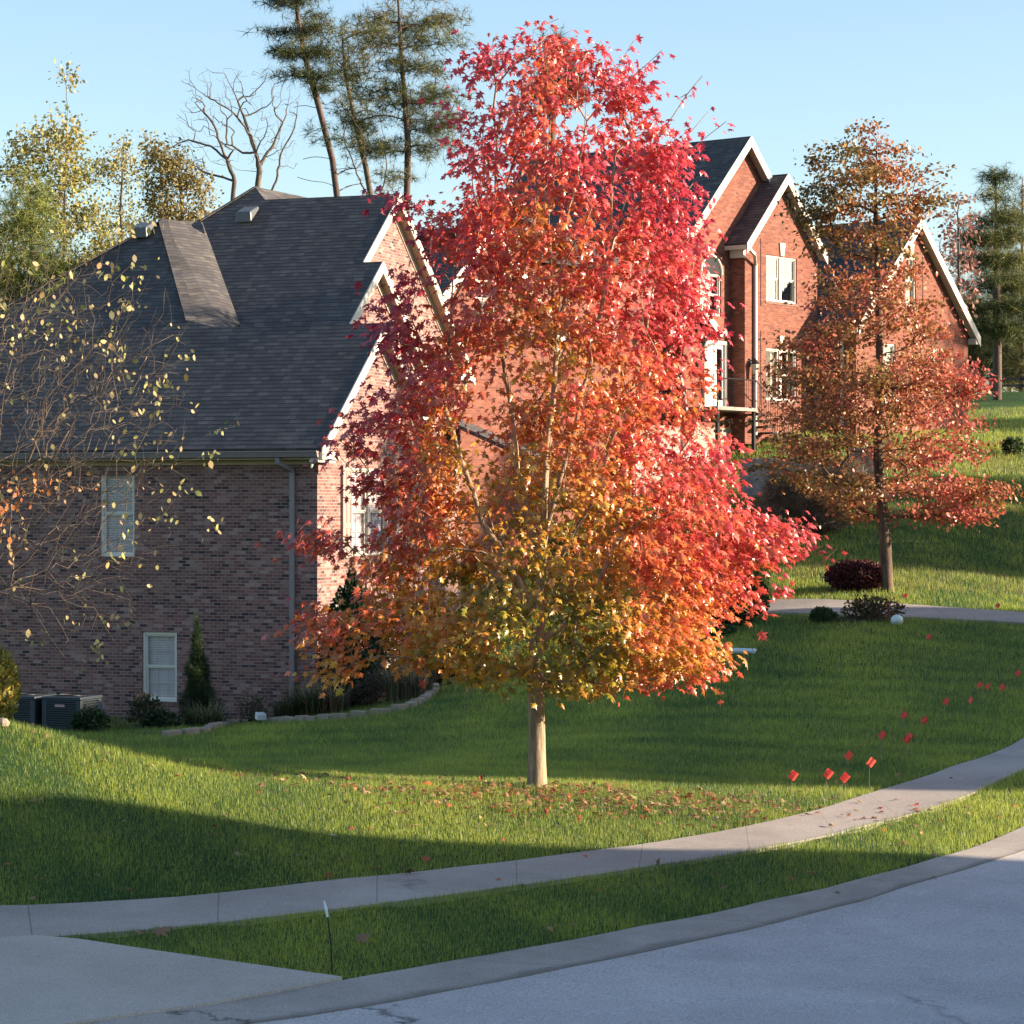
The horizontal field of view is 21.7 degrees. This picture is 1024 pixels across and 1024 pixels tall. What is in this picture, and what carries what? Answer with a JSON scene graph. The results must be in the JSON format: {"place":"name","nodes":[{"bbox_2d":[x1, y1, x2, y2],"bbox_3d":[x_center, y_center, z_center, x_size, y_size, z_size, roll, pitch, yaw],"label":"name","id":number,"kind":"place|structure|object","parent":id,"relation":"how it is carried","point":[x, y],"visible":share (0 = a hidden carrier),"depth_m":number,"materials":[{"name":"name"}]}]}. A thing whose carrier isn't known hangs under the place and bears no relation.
{"place":"outdoors","nodes":[
{"label":"outdoors","id":0,"kind":"place"},
{"bbox_2d":[0,935,341,1023],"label":"driveway","id":1,"kind":"structure","parent":0,"point":[52,980],"depth_m":17.77,"materials":[{"name":"concrete"}]},
{"bbox_2d":[169,67,300,200],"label":"bare tree","id":2,"kind":"object","parent":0,"point":[259,164],"visible":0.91,"depth_m":94.91,"materials":[{"name":"brown plant"}]},
{"bbox_2d":[236,0,372,196],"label":"pine tree","id":3,"kind":"object","parent":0,"point":[304,52],"visible":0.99,"depth_m":97.89,"materials":[{"name":"green plant"}]},
{"bbox_2d":[317,14,389,194],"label":"pine tree","id":4,"kind":"object","parent":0,"point":[346,69],"visible":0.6,"depth_m":102.89,"materials":[{"name":"green plant"}]},
{"bbox_2d":[365,650,436,703],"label":"ornamental grass","id":5,"kind":"object","parent":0,"point":[393,691],"depth_m":52.55,"materials":[{"name":"plant"}]},
{"bbox_2d":[325,0,484,214],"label":"pine tree","id":6,"kind":"object","parent":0,"point":[383,92],"visible":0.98,"depth_m":99.70,"materials":[{"name":"green plant"}]},
{"bbox_2d":[0,392,1023,979],"bbox_3d":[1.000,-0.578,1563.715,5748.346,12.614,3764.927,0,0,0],"label":"ground","id":7,"kind":"structure","parent":0,"point":[1010,400],"depth_m":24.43,"materials":[{"name":"plant"}]},
{"bbox_2d":[0,718,9,727],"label":"rock","id":8,"kind":"object","parent":7,"relation":"on","point":[4,722],"visible":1,"depth_m":25.36,"materials":[{"name":"stone"}]},
{"bbox_2d":[0,645,22,719],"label":"arborvitae","id":9,"kind":"object","parent":7,"relation":"on","point":[9,677],"visible":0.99,"depth_m":26.10,"materials":[{"name":"green plant"}]},
{"bbox_2d":[5,693,55,726],"bbox_3d":[-9.810,4.110,53.900,0.900,0.880,0.900,0,0,20],"label":"air conditioner","id":10,"kind":"object","parent":7,"relation":"on","point":[29,706],"visible":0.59,"depth_m":53.46,"materials":[{"name":"grey metal"}]},
{"bbox_2d":[0,158,92,324],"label":"cypress tree","id":11,"kind":"object","parent":7,"relation":"on","point":[33,224],"visible":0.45,"depth_m":63.83,"materials":[{"name":"green plant"}]},
{"bbox_2d":[0,53,125,302],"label":"birch tree","id":12,"kind":"object","parent":7,"relation":"on","point":[82,216],"visible":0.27,"depth_m":71.62,"materials":[{"name":"green plant"}]},
{"bbox_2d":[41,694,101,730],"bbox_3d":[-8.844,4.110,53.600,0.900,0.880,0.900,0,0,20],"label":"air conditioner","id":13,"kind":"object","parent":7,"relation":"on","point":[58,710],"visible":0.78,"depth_m":53.26,"materials":[{"name":"grey metal"}]},
{"bbox_2d":[68,706,110,732],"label":"shrub","id":14,"kind":"object","parent":7,"relation":"on","point":[81,719],"visible":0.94,"depth_m":52.45,"materials":[{"name":"green plant"}]},
{"bbox_2d":[98,701,102,710],"bbox_3d":[-8.210,4.083,53.200,0.100,0.620,0.060,0,0,0],"label":"utility stub","id":15,"kind":"object","parent":7,"relation":"on","point":[100,705],"visible":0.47,"depth_m":53.17,"materials":[{"name":"grey metal"}]},
{"bbox_2d":[71,129,157,256],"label":"birch tree","id":16,"kind":"object","parent":7,"relation":"on","point":[120,222],"visible":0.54,"depth_m":75.97,"materials":[{"name":"green plant"}]},
{"bbox_2d":[0,203,239,671],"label":"birch tree","id":17,"kind":"object","parent":7,"relation":"on","point":[27,463],"visible":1,"depth_m":19.96,"materials":[{"name":"yellow plant"}]},
{"bbox_2d":[152,926,171,938],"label":"dry leaf","id":18,"kind":"object","parent":7,"relation":"on","point":[163,930],"visible":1,"depth_m":19.28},
{"bbox_2d":[161,729,181,736],"bbox_3d":[-6.327,4.165,49.572,0.393,0.229,0.175,0,3,-42],"label":"edging stone","id":19,"kind":"object","parent":7,"relation":"on","point":[171,732],"visible":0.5,"depth_m":49.50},
{"bbox_2d":[128,128,223,224],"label":"hornbeam tree","id":20,"kind":"object","parent":7,"relation":"on","point":[170,163],"visible":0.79,"depth_m":81.69,"materials":[{"name":"green plant"}]},
{"bbox_2d":[181,727,199,735],"bbox_3d":[-6.012,4.150,49.855,0.343,0.234,0.192,-2,1,-41],"label":"edging stone","id":21,"kind":"object","parent":7,"relation":"on","point":[190,731],"visible":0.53,"depth_m":49.78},
{"bbox_2d":[200,727,209,731],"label":"edging stone","id":22,"kind":"object","parent":7,"relation":"on","point":[203,729],"visible":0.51,"depth_m":50.07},
{"bbox_2d":[207,723,216,728],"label":"edging stone","id":23,"kind":"object","parent":7,"relation":"on","point":[214,725],"visible":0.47,"depth_m":51.02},
{"bbox_2d":[232,693,273,722],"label":"rose shrub","id":24,"kind":"object","parent":7,"relation":"on","point":[253,709],"visible":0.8,"depth_m":53.37,"materials":[{"name":"green plant"}]},
{"bbox_2d":[109,692,407,733],"bbox_3d":[-5.179,3.977,54.983,7.214,1.026,9.449,0,0,0],"label":"mulch bed","id":25,"kind":"object","parent":7,"relation":"on","point":[125,718],"visible":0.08,"depth_m":55.88,"materials":[{"name":"soil"}]},
{"bbox_2d":[127,691,163,727],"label":"nandina shrub","id":26,"kind":"object","parent":25,"relation":"on","point":[145,704],"visible":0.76,"depth_m":53.53,"materials":[{"name":"green plant"}]},
{"bbox_2d":[140,708,181,728],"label":"shrub","id":27,"kind":"object","parent":25,"relation":"on","point":[150,720],"visible":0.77,"depth_m":53.05,"materials":[{"name":"green plant"}]},
{"bbox_2d":[175,611,225,725],"bbox_3d":[-6.344,3.281,54.151,1.122,2.680,1.150,0,0,0],"label":"spruce shrub","id":28,"kind":"object","parent":25,"relation":"on","point":[197,689],"visible":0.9,"depth_m":54.11,"materials":[{"name":"green plant"}]},
{"bbox_2d":[174,695,234,727],"bbox_3d":[-6.147,3.971,53.378,1.574,0.774,1.720,0,0,0],"label":"liriope clump","id":29,"kind":"object","parent":25,"relation":"on","point":[197,717],"visible":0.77,"depth_m":53.17,"materials":[{"name":"green plant"}]},
{"bbox_2d":[277,674,346,716],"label":"ornamental grass","id":30,"kind":"object","parent":25,"relation":"on","point":[312,709],"depth_m":52.57,"materials":[{"name":"plant"}]},
{"bbox_2d":[296,671,366,713],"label":"ornamental grass","id":31,"kind":"object","parent":25,"relation":"on","point":[338,703],"depth_m":52.59,"materials":[{"name":"plant"}]},
{"bbox_2d":[312,568,395,709],"bbox_3d":[-3.202,2.715,54.384,1.772,3.152,1.509,0,0,0],"label":"holly shrub","id":32,"kind":"object","parent":25,"relation":"on","point":[345,593],"visible":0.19,"depth_m":54.12,"materials":[{"name":"green plant"}]},
{"bbox_2d":[352,669,387,706],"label":"barberry shrub","id":33,"kind":"object","parent":25,"relation":"on","point":[373,690],"visible":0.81,"depth_m":53.13,"materials":[{"name":"green plant"}]},
{"bbox_2d":[377,654,442,699],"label":"ornamental grass","id":34,"kind":"object","parent":25,"relation":"on","point":[421,691],"depth_m":52.55,"materials":[{"name":"plant"}]},
{"bbox_2d":[255,712,265,721],"bbox_3d":[-4.953,4.091,52.583,0.198,0.288,0.157,0,0,-29],"label":"flood light","id":35,"kind":"object","parent":7,"relation":"on","point":[260,716],"visible":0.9,"depth_m":52.53,"materials":[{"name":"white metal"}]},
{"bbox_2d":[0,186,540,719],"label":"brick house","id":36,"kind":"structure","parent":7,"relation":"on","point":[262,300],"depth_m":58.12,"materials":[{"name":"brick"}]},
{"bbox_2d":[98,475,135,560],"bbox_3d":[-8.421,0.082,57.916,0.922,1.945,0.685,0,0,20],"label":"window","id":37,"kind":"structure","parent":36,"relation":"in","point":[112,526],"depth_m":57.78,"materials":[{"name":"paint"}]},
{"bbox_2d":[143,632,178,706],"bbox_3d":[-7.462,3.372,57.567,0.922,1.585,0.685,0,0,20],"label":"window","id":38,"kind":"structure","parent":36,"relation":"in","point":[162,658],"depth_m":57.43,"materials":[{"name":"paint"}]},
{"bbox_2d":[352,467,387,559],"bbox_3d":[-3.396,0.037,58.823,0.685,2.015,2.212,0,0,20],"label":"window","id":39,"kind":"structure","parent":36,"relation":"in","point":[360,517],"depth_m":58.69,"materials":[{"name":"white paint"}]},
{"bbox_2d":[277,716,284,722],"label":"edging stone","id":40,"kind":"object","parent":7,"relation":"on","point":[280,717],"visible":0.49,"depth_m":51.74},
{"bbox_2d":[260,684,309,716],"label":"ornamental grass","id":41,"kind":"object","parent":7,"relation":"on","point":[286,710],"depth_m":52.60,"materials":[{"name":"plant"}]},
{"bbox_2d":[285,716,293,723],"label":"edging stone","id":42,"kind":"object","parent":7,"relation":"on","point":[291,718],"visible":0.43,"depth_m":51.45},
{"bbox_2d":[294,715,308,721],"bbox_3d":[-4.018,4.007,51.129,0.192,0.227,0.349,1,-3,-33],"label":"edging stone","id":43,"kind":"object","parent":7,"relation":"on","point":[302,717],"visible":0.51,"depth_m":51.02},
{"bbox_2d":[306,716,316,721],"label":"edging stone","id":44,"kind":"object","parent":7,"relation":"on","point":[311,718],"visible":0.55,"depth_m":50.66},
{"bbox_2d":[317,714,330,720],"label":"edging stone","id":45,"kind":"object","parent":7,"relation":"on","point":[324,716],"visible":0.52,"depth_m":50.34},
{"bbox_2d":[323,901,332,973],"bbox_3d":[-1.252,2.924,18.169,0.069,0.552,0.024,0,0,0],"label":"marker stake","id":46,"kind":"object","parent":7,"relation":"on","point":[326,910],"visible":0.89,"depth_m":18.16,"materials":[{"name":"black metal"}]},
{"bbox_2d":[331,713,349,719],"bbox_3d":[-3.223,3.885,50.149,0.372,0.203,0.168,-1,-3,33],"label":"edging stone","id":47,"kind":"object","parent":7,"relation":"on","point":[337,715],"visible":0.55,"depth_m":50.09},
{"bbox_2d":[350,710,367,717],"bbox_3d":[-2.858,3.829,49.940,0.343,0.226,0.161,3,1,28],"label":"edging stone","id":48,"kind":"object","parent":7,"relation":"on","point":[355,713],"visible":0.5,"depth_m":49.88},
{"bbox_2d":[353,933,370,943],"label":"dry leaf","id":49,"kind":"object","parent":7,"relation":"on","point":[362,937],"visible":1,"depth_m":19.19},
{"bbox_2d":[370,708,390,715],"bbox_3d":[-2.461,3.774,49.905,0.402,0.204,0.180,2,-2,-14],"label":"edging stone","id":50,"kind":"object","parent":7,"relation":"on","point":[375,710],"visible":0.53,"depth_m":49.83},
{"bbox_2d":[391,704,408,712],"bbox_3d":[-2.113,3.719,50.105,0.195,0.235,0.348,-6,-6,43],"label":"edging stone","id":51,"kind":"object","parent":7,"relation":"on","point":[399,706],"visible":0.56,"depth_m":50.00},
{"bbox_2d":[404,701,417,708],"bbox_3d":[-1.921,3.693,50.463,0.193,0.210,0.340,-3,1,16],"label":"edging stone","id":52,"kind":"object","parent":7,"relation":"on","point":[410,703],"visible":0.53,"depth_m":50.36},
{"bbox_2d":[410,699,421,704],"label":"edging stone","id":53,"kind":"object","parent":7,"relation":"on","point":[419,700],"visible":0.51,"depth_m":50.75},
{"bbox_2d":[419,694,430,701],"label":"edging stone","id":54,"kind":"object","parent":7,"relation":"on","point":[427,696],"visible":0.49,"depth_m":51.57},
{"bbox_2d":[411,645,480,687],"bbox_3d":[-1.267,3.225,55.984,1.528,1.152,1.441,0,0,27],"label":"evergreen shrub","id":55,"kind":"object","parent":7,"relation":"on","point":[439,680],"visible":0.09,"depth_m":55.68,"materials":[{"name":"green plant"}]},
{"bbox_2d":[3,723,1016,958],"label":"fallen leaves","id":56,"kind":"object","parent":7,"relation":"on","point":[542,802],"visible":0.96,"depth_m":26.28,"materials":[{"name":"brown plant"}]},
{"bbox_2d":[255,15,848,787],"bbox_3d":[0.451,-1.104,27.349,5.478,7.938,4.171,0,0,30],"label":"maple tree","id":57,"kind":"object","parent":7,"relation":"on","point":[665,635],"visible":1,"depth_m":26.89,"materials":[{"name":"red plant"}]},
{"bbox_2d":[83,826,1023,1023],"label":"gutter","id":58,"kind":"object","parent":7,"relation":"on","point":[379,988],"visible":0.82,"depth_m":19.01,"materials":[{"name":"concrete"}]},
{"bbox_2d":[416,136,980,564],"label":"brick house","id":59,"kind":"structure","parent":7,"relation":"on","point":[757,263],"depth_m":86.49,"materials":[{"name":"red brick"}]},
{"bbox_2d":[475,279,494,318],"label":"window","id":60,"kind":"structure","parent":59,"relation":"in","point":[485,299],"depth_m":75.81,"materials":[{"name":"white paint"}]},
{"bbox_2d":[700,254,722,315],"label":"window","id":61,"kind":"structure","parent":59,"relation":"in","point":[714,261],"depth_m":85.64,"materials":[{"name":"white paint"}]},
{"bbox_2d":[704,340,727,405],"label":"door","id":62,"kind":"structure","parent":59,"relation":"in","point":[720,348],"depth_m":85.74,"materials":[{"name":"white paint"}]},
{"bbox_2d":[765,348,796,404],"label":"window","id":63,"kind":"structure","parent":59,"relation":"in","point":[777,351],"depth_m":87.78,"materials":[{"name":"white paint"}]},
{"bbox_2d":[765,255,797,306],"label":"window","id":64,"kind":"structure","parent":59,"relation":"in","point":[780,271],"depth_m":87.78,"materials":[{"name":"white paint"}]},
{"bbox_2d":[884,343,893,399],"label":"window","id":65,"kind":"structure","parent":59,"relation":"in","point":[890,346],"depth_m":90.48,"materials":[{"name":"white paint"}]},
{"bbox_2d":[905,257,915,309],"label":"window","id":66,"kind":"structure","parent":59,"relation":"in","point":[911,279],"depth_m":91.72,"materials":[{"name":"white paint"}]},
{"bbox_2d":[929,348,938,402],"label":"window","id":67,"kind":"structure","parent":59,"relation":"in","point":[934,350],"depth_m":92.98,"materials":[{"name":"white paint"}]},
{"bbox_2d":[696,623,738,638],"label":"groundcover shrub","id":68,"kind":"object","parent":7,"relation":"on","point":[728,628],"visible":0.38,"depth_m":53.59,"materials":[{"name":"green plant"}]},
{"bbox_2d":[704,583,757,626],"bbox_3d":[4.388,1.948,54.976,1.399,1.099,1.249,0,0,0],"label":"boxwood shrub","id":69,"kind":"object","parent":7,"relation":"on","point":[743,615],"visible":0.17,"depth_m":54.70,"materials":[{"name":"green plant"}]},
{"bbox_2d":[729,648,756,653],"bbox_3d":[4.310,2.606,49.742,0.506,0.144,0.130,0,0,9],"label":"drain pipe","id":70,"kind":"object","parent":7,"relation":"on","point":[741,650],"visible":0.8,"depth_m":49.70,"materials":[{"name":"white plastic"}]},
{"bbox_2d":[729,560,774,595],"bbox_3d":[5.266,1.529,59.933,1.370,1.458,1.456,0,0,0],"label":"cypress shrub","id":71,"kind":"object","parent":7,"relation":"on","point":[756,573],"visible":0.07,"depth_m":59.70,"materials":[{"name":"green plant"}]},
{"bbox_2d":[742,576,770,614],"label":"boxwood shrub","id":72,"kind":"object","parent":7,"relation":"on","point":[764,598],"visible":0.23,"depth_m":55.85,"materials":[{"name":"green plant"}]},
{"bbox_2d":[740,458,820,499],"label":"retaining wall","id":73,"kind":"structure","parent":7,"relation":"on","point":[753,488],"depth_m":76.74,"materials":[{"name":"grey stone"}]},
{"bbox_2d":[788,770,798,803],"bbox_3d":[2.839,2.790,26.789,0.116,0.407,0.018,-6,5,6],"label":"marking flag","id":74,"kind":"object","parent":7,"relation":"on","point":[793,775],"visible":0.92,"depth_m":26.78,"materials":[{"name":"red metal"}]},
{"bbox_2d":[751,460,863,535],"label":"smoke shrub","id":75,"kind":"object","parent":7,"relation":"on","point":[795,504],"visible":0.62,"depth_m":69.62,"materials":[{"name":"brown plant"}]},
{"bbox_2d":[808,606,839,623],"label":"boxwood shrub","id":76,"kind":"object","parent":7,"relation":"on","point":[822,614],"visible":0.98,"depth_m":54.08,"materials":[{"name":"green plant"}]},
{"bbox_2d":[823,768,833,802],"bbox_3d":[3.209,2.798,27.020,0.116,0.407,0.018,-2,-6,8],"label":"marking flag","id":77,"kind":"object","parent":7,"relation":"on","point":[828,774],"visible":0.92,"depth_m":27.03,"materials":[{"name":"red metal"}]},
{"bbox_2d":[839,772,849,800],"bbox_3d":[3.335,2.810,26.779,0.116,0.407,0.018,1,-11,17],"label":"marking flag","id":78,"kind":"object","parent":7,"relation":"on","point":[844,777],"visible":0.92,"depth_m":26.80,"materials":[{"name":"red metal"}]},
{"bbox_2d":[844,751,852,771],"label":"marking flag","id":79,"kind":"object","parent":7,"relation":"on","point":[848,755],"visible":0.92,"depth_m":29.21,"materials":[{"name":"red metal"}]},
{"bbox_2d":[815,455,885,501],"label":"smoke shrub","id":80,"kind":"object","parent":7,"relation":"on","point":[860,467],"visible":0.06,"depth_m":73.74,"materials":[{"name":"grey plant"}]},
{"bbox_2d":[823,558,880,590],"bbox_3d":[7.802,1.453,60.493,1.592,0.840,1.361,0,0,0],"label":"shrub","id":81,"kind":"object","parent":7,"relation":"on","point":[853,574],"visible":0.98,"depth_m":60.12,"materials":[{"name":"red plant"}]},
{"bbox_2d":[846,448,873,479],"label":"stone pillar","id":82,"kind":"structure","parent":7,"relation":"on","point":[858,451],"depth_m":76.69,"materials":[{"name":"stone"}]},
{"bbox_2d":[831,616,889,622],"bbox_3d":[7.134,2.196,54.600,1.900,0.140,1.045,0,0,0],"label":"mulch mound","id":83,"kind":"object","parent":7,"relation":"on","point":[857,618],"visible":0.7,"depth_m":54.21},
{"bbox_2d":[840,593,907,621],"bbox_3d":[7.408,1.989,54.388,1.438,0.674,0.994,0,0,0],"label":"rose shrub","id":84,"kind":"object","parent":83,"relation":"on","point":[871,607],"visible":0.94,"depth_m":54.29,"materials":[{"name":"green plant"}]},
{"bbox_2d":[698,116,1023,591],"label":"oak tree","id":85,"kind":"object","parent":7,"relation":"on","point":[883,379],"visible":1,"depth_m":59.67,"materials":[{"name":"orange plant"}]},
{"bbox_2d":[866,757,875,790],"bbox_3d":[3.810,2.798,28.261,0.116,0.407,0.018,-1,2,-18],"label":"marking flag","id":86,"kind":"object","parent":7,"relation":"on","point":[871,762],"visible":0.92,"depth_m":28.25,"materials":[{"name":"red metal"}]},
{"bbox_2d":[878,730,886,739],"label":"marking flag","id":87,"kind":"object","parent":7,"relation":"on","point":[882,734],"visible":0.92,"depth_m":32.41,"materials":[{"name":"red plastic"}]},
{"bbox_2d":[891,615,902,624],"bbox_3d":[7.765,2.191,53.800,0.260,0.245,0.260,0,0,0],"label":"globe lamp","id":88,"kind":"object","parent":7,"relation":"on","point":[896,618],"visible":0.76,"depth_m":53.71,"materials":[{"name":"glass"}]},
{"bbox_2d":[900,711,908,736],"bbox_3d":[5.218,2.850,35.517,0.116,0.407,0.018,3,-1,2],"label":"marking flag","id":89,"kind":"object","parent":7,"relation":"on","point":[904,715],"visible":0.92,"depth_m":35.52,"materials":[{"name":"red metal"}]},
{"bbox_2d":[903,735,910,758],"bbox_3d":[4.688,2.826,31.525,0.116,0.407,0.017,-5,10,27],"label":"marking flag","id":90,"kind":"object","parent":7,"relation":"on","point":[906,738],"visible":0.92,"depth_m":31.50,"materials":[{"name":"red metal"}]},
{"bbox_2d":[919,716,927,740],"bbox_3d":[5.369,2.863,34.850,0.116,0.407,0.018,8,5,5],"label":"marking flag","id":91,"kind":"object","parent":7,"relation":"on","point":[924,720],"visible":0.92,"depth_m":34.84,"materials":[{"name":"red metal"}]},
{"bbox_2d":[942,697,949,720],"bbox_3d":[6.069,2.798,37.363,0.116,0.407,0.018,5,4,-10],"label":"marking flag","id":92,"kind":"object","parent":7,"relation":"on","point":[946,701],"visible":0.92,"depth_m":37.35,"materials":[{"name":"red metal"}]},
{"bbox_2d":[927,192,988,317],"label":"dogwood tree","id":93,"kind":"object","parent":7,"relation":"on","point":[963,253],"visible":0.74,"depth_m":111.92,"materials":[{"name":"red plant"}]},
{"bbox_2d":[976,681,982,700],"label":"marking flag","id":94,"kind":"object","parent":7,"relation":"on","point":[979,684],"visible":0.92,"depth_m":39.98,"materials":[{"name":"red metal"}]},
{"bbox_2d":[942,161,1023,399],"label":"pine tree","id":95,"kind":"object","parent":7,"relation":"on","point":[995,261],"visible":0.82,"depth_m":117.42,"materials":[{"name":"green plant"}]},
{"bbox_2d":[968,295,1003,394],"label":"pine tree","id":96,"kind":"object","parent":7,"relation":"on","point":[971,349],"visible":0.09,"depth_m":127.38,"materials":[{"name":"green plant"}]},
{"bbox_2d":[975,294,1010,386],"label":"pine tree","id":97,"kind":"object","parent":7,"relation":"on","point":[987,315],"visible":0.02,"depth_m":169.55,"materials":[{"name":"green plant"}]},
{"bbox_2d":[968,159,1023,392],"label":"pine tree","id":98,"kind":"object","parent":7,"relation":"on","point":[1008,361],"visible":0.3,"depth_m":125.86,"materials":[{"name":"green plant"}]},
{"bbox_2d":[985,374,1023,392],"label":"rail fence","id":99,"kind":"object","parent":7,"relation":"on","point":[1010,385],"visible":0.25,"depth_m":123.97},
{"bbox_2d":[1002,341,1018,391],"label":"hedge tree","id":100,"kind":"object","parent":7,"relation":"on","point":[1012,374],"visible":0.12,"depth_m":134.44,"materials":[{"name":"green plant"}]},
{"bbox_2d":[1000,436,1023,454],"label":"boxwood shrub","id":101,"kind":"object","parent":7,"relation":"on","point":[1016,444],"visible":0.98,"depth_m":85.09,"materials":[{"name":"green plant"}]},
{"bbox_2d":[1014,670,1021,685],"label":"marking flag","id":102,"kind":"object","parent":7,"relation":"on","point":[1017,673],"visible":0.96,"depth_m":41.89,"materials":[{"name":"red plastic"}]},
{"bbox_2d":[0,738,1023,937],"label":"sidewalk","id":103,"kind":"structure","parent":0,"point":[925,792],"depth_m":22.18,"materials":[{"name":"concrete"}]},
{"bbox_2d":[0,0,1023,393],"label":"sky","id":104,"kind":"structure","parent":0,"point":[947,76],"materials":[{"name":"blue"}]},
{"bbox_2d":[516,24,594,155],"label":"pine tree","id":105,"kind":"object","parent":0,"point":[553,136],"visible":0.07,"depth_m":107.86,"materials":[{"name":"green plant"}]},
{"bbox_2d":[253,851,1023,1023],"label":"road","id":106,"kind":"structure","parent":0,"point":[947,949],"depth_m":18.56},
{"bbox_2d":[620,599,1023,637],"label":"driveway","id":107,"kind":"structure","parent":0,"point":[801,606],"depth_m":56.28,"materials":[{"name":"concrete"}]}
]}

